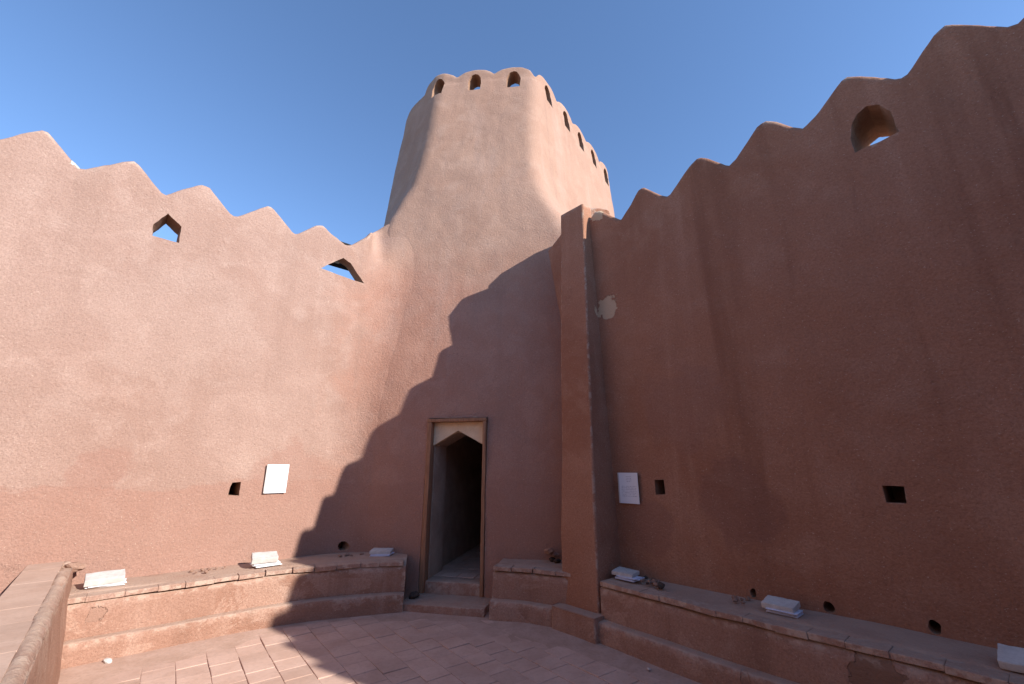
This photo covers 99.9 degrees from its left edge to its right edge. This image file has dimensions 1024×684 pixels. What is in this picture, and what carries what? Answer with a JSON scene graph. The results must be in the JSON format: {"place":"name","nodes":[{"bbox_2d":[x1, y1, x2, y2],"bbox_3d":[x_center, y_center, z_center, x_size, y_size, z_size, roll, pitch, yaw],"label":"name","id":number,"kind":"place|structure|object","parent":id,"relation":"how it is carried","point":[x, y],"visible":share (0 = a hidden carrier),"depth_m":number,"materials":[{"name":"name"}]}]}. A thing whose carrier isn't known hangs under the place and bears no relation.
{"place":"outdoors","nodes":[
{"label":"outdoors","id":0,"kind":"place"},
{"bbox_2d":[58,611,700,683],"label":"floor","id":1,"kind":"structure","parent":0,"point":[404,647],"depth_m":3.76,"materials":[{"name":"ceramic"}]},
{"bbox_2d":[0,561,72,683],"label":"parapet","id":2,"kind":"structure","parent":1,"relation":"on","point":[33,605],"depth_m":2.73,"materials":[{"name":"paint"}]},
{"bbox_2d":[63,562,85,572],"bbox_3d":[-4.151,2.127,4.062,0.220,0.092,0.106,4,-17,-13],"label":"mud clod","id":3,"kind":"object","parent":2,"relation":"on","point":[77,566],"visible":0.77,"depth_m":4.04,"materials":[{"name":"brown soil"}]},
{"bbox_2d":[103,658,111,663],"bbox_3d":[-3.443,2.721,3.661,0.086,0.046,0.057,-4,-29,25],"label":"pebble","id":4,"kind":"object","parent":1,"relation":"on","point":[107,660],"visible":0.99,"depth_m":3.65,"materials":[{"name":"stone"}]},
{"bbox_2d":[0,552,406,668],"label":"wall bench","id":5,"kind":"object","parent":1,"relation":"on","point":[136,615],"depth_m":4.39,"materials":[{"name":"paint"}]},
{"bbox_2d":[85,578,126,588],"bbox_3d":[-3.847,2.291,4.078,0.299,0.030,0.210,15,-22,-42],"label":"paper stack","id":6,"kind":"object","parent":5,"relation":"on","point":[112,584],"visible":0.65,"depth_m":4.02,"materials":[{"name":"white paper"}]},
{"bbox_2d":[83,569,124,586],"bbox_3d":[-3.850,2.230,4.070,0.282,0.060,0.183,13,-9,-41],"label":"stone slab","id":7,"kind":"object","parent":6,"relation":"on","point":[104,577],"depth_m":4.04,"materials":[{"name":"white stone"}]},
{"bbox_2d":[250,560,281,567],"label":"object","id":8,"kind":"object","parent":5,"relation":"on","point":[259,565],"visible":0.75,"depth_m":4.87,"materials":[{"name":"white paper"}]},
{"bbox_2d":[251,551,278,563],"bbox_3d":[-2.832,2.465,4.926,0.266,0.062,0.184,12,-6,-33],"label":"stone slab","id":9,"kind":"object","parent":8,"relation":"on","point":[264,557],"depth_m":4.89,"materials":[{"name":"white stone"}]},
{"bbox_2d":[370,552,393,555],"bbox_3d":[-1.649,2.695,5.455,0.275,0.030,0.201,0,-16,1],"label":"paper stack","id":10,"kind":"object","parent":5,"relation":"on","point":[382,554],"visible":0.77,"depth_m":5.38,"materials":[{"name":"white paper"}]},
{"bbox_2d":[369,548,393,553],"bbox_3d":[-1.659,2.664,5.480,0.264,0.040,0.185,1,-12,-1],"label":"stone slab","id":11,"kind":"object","parent":10,"relation":"on","point":[381,550],"depth_m":5.43,"materials":[{"name":"white stone"}]},
{"bbox_2d":[0,130,413,592],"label":"mud wall","id":12,"kind":"structure","parent":1,"relation":"on","point":[164,403],"depth_m":4.99,"materials":[{"name":"paint"}]},
{"bbox_2d":[263,464,288,492],"bbox_3d":[-2.972,1.723,5.425,0.257,0.345,0.012,14,-21,-40],"label":"paper notice","id":13,"kind":"object","parent":12,"relation":"attached to","point":[276,477],"visible":1,"depth_m":5.42,"materials":[{"name":"paper"}]},
{"bbox_2d":[328,242,349,270],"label":"timber beam","id":14,"kind":"structure","parent":12,"relation":"attached to","point":[337,264],"depth_m":7.41,"materials":[{"name":"brown wood"}]},
{"bbox_2d":[403,593,491,617],"bbox_3d":[-0.768,3.142,5.101,1.041,0.146,0.477,-3,-17,11],"label":"door step","id":15,"kind":"object","parent":1,"relation":"on","point":[468,606],"depth_m":4.96,"materials":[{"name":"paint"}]},
{"bbox_2d":[409,591,419,598],"bbox_3d":[-1.186,3.068,5.207,0.136,0.082,0.109,-10,-10,-26],"label":"mud clod","id":16,"kind":"object","parent":15,"relation":"on","point":[414,594],"visible":0.98,"depth_m":5.18,"materials":[{"name":"brown soil"}]},
{"bbox_2d":[489,559,570,626],"bbox_3d":[0.309,2.873,4.886,1.084,0.641,0.668,-7,-18,22],"label":"wall bench","id":17,"kind":"object","parent":1,"relation":"on","point":[528,591],"depth_m":4.72,"materials":[{"name":"paint"}]},
{"bbox_2d":[544,548,553,554],"bbox_3d":[0.439,2.486,5.103,0.098,0.072,0.132,24,-38,-30],"label":"mud clod","id":18,"kind":"object","parent":17,"relation":"on","point":[548,551],"visible":1,"depth_m":5.07,"materials":[{"name":"brown soil"}]},
{"bbox_2d":[552,204,621,643],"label":"buttress","id":19,"kind":"structure","parent":1,"relation":"on","point":[591,557],"depth_m":4.92,"materials":[{"name":"paint"}]},
{"bbox_2d":[548,18,1023,648],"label":"mud wall","id":20,"kind":"structure","parent":1,"relation":"on","point":[812,344],"depth_m":3.52,"materials":[{"name":"paint"}]},
{"bbox_2d":[617,473,639,503],"bbox_3d":[1.274,1.598,4.708,0.012,0.320,0.254,14,-21,-40],"label":"paper notice","id":21,"kind":"object","parent":20,"relation":"attached to","point":[628,489],"visible":1,"depth_m":4.71,"materials":[{"name":"paper"}]},
{"bbox_2d":[598,577,1023,683],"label":"wall bench","id":22,"kind":"object","parent":1,"relation":"on","point":[701,636],"depth_m":3.13,"materials":[{"name":"paint"}]},
{"bbox_2d":[615,575,644,581],"bbox_3d":[1.178,2.356,4.298,0.175,0.030,0.263,15,-22,-42],"label":"paper stack","id":23,"kind":"object","parent":22,"relation":"on","point":[636,579],"visible":0.66,"depth_m":4.24,"materials":[{"name":"white paper"}]},
{"bbox_2d":[611,567,639,577],"bbox_3d":[1.151,2.335,4.360,0.232,0.045,0.164,-13,-14,42],"label":"stone slab","id":24,"kind":"object","parent":23,"relation":"on","point":[625,572],"depth_m":4.33,"materials":[{"name":"white stone"}]},
{"bbox_2d":[657,582,664,588],"bbox_3d":[1.383,2.270,4.000,0.081,0.051,0.068,-3,-3,-41],"label":"mud clod","id":25,"kind":"object","parent":22,"relation":"on","point":[660,585],"visible":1,"depth_m":3.98,"materials":[{"name":"brown soil"}]},
{"bbox_2d":[765,607,803,617],"bbox_3d":[2.088,2.065,3.307,0.188,0.030,0.244,13,-21,-38],"label":"paper stack","id":26,"kind":"object","parent":22,"relation":"on","point":[797,613],"visible":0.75,"depth_m":3.25,"materials":[{"name":"white paper"}]},
{"bbox_2d":[761,596,800,612],"bbox_3d":[2.079,2.031,3.329,0.156,0.047,0.231,2,-15,-40],"label":"stone slab","id":27,"kind":"object","parent":26,"relation":"on","point":[785,605],"depth_m":3.30,"materials":[{"name":"white stone"}]},
{"bbox_2d":[997,643,1023,672],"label":"stone slab","id":28,"kind":"object","parent":22,"relation":"on","point":[1010,658],"depth_m":2.40,"materials":[{"name":"white stone"}]},
{"bbox_2d":[0,0,1023,279],"label":"sky","id":29,"kind":"structure","parent":0,"point":[298,109],"materials":[{"name":"blue"}]},
{"label":"ground","id":30,"kind":"structure","parent":0,"visible":0},
{"bbox_2d":[341,67,614,598],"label":"watchtower","id":31,"kind":"structure","parent":30,"relation":"on","point":[496,176],"depth_m":6.65,"materials":[{"name":"paint"}]}
]}

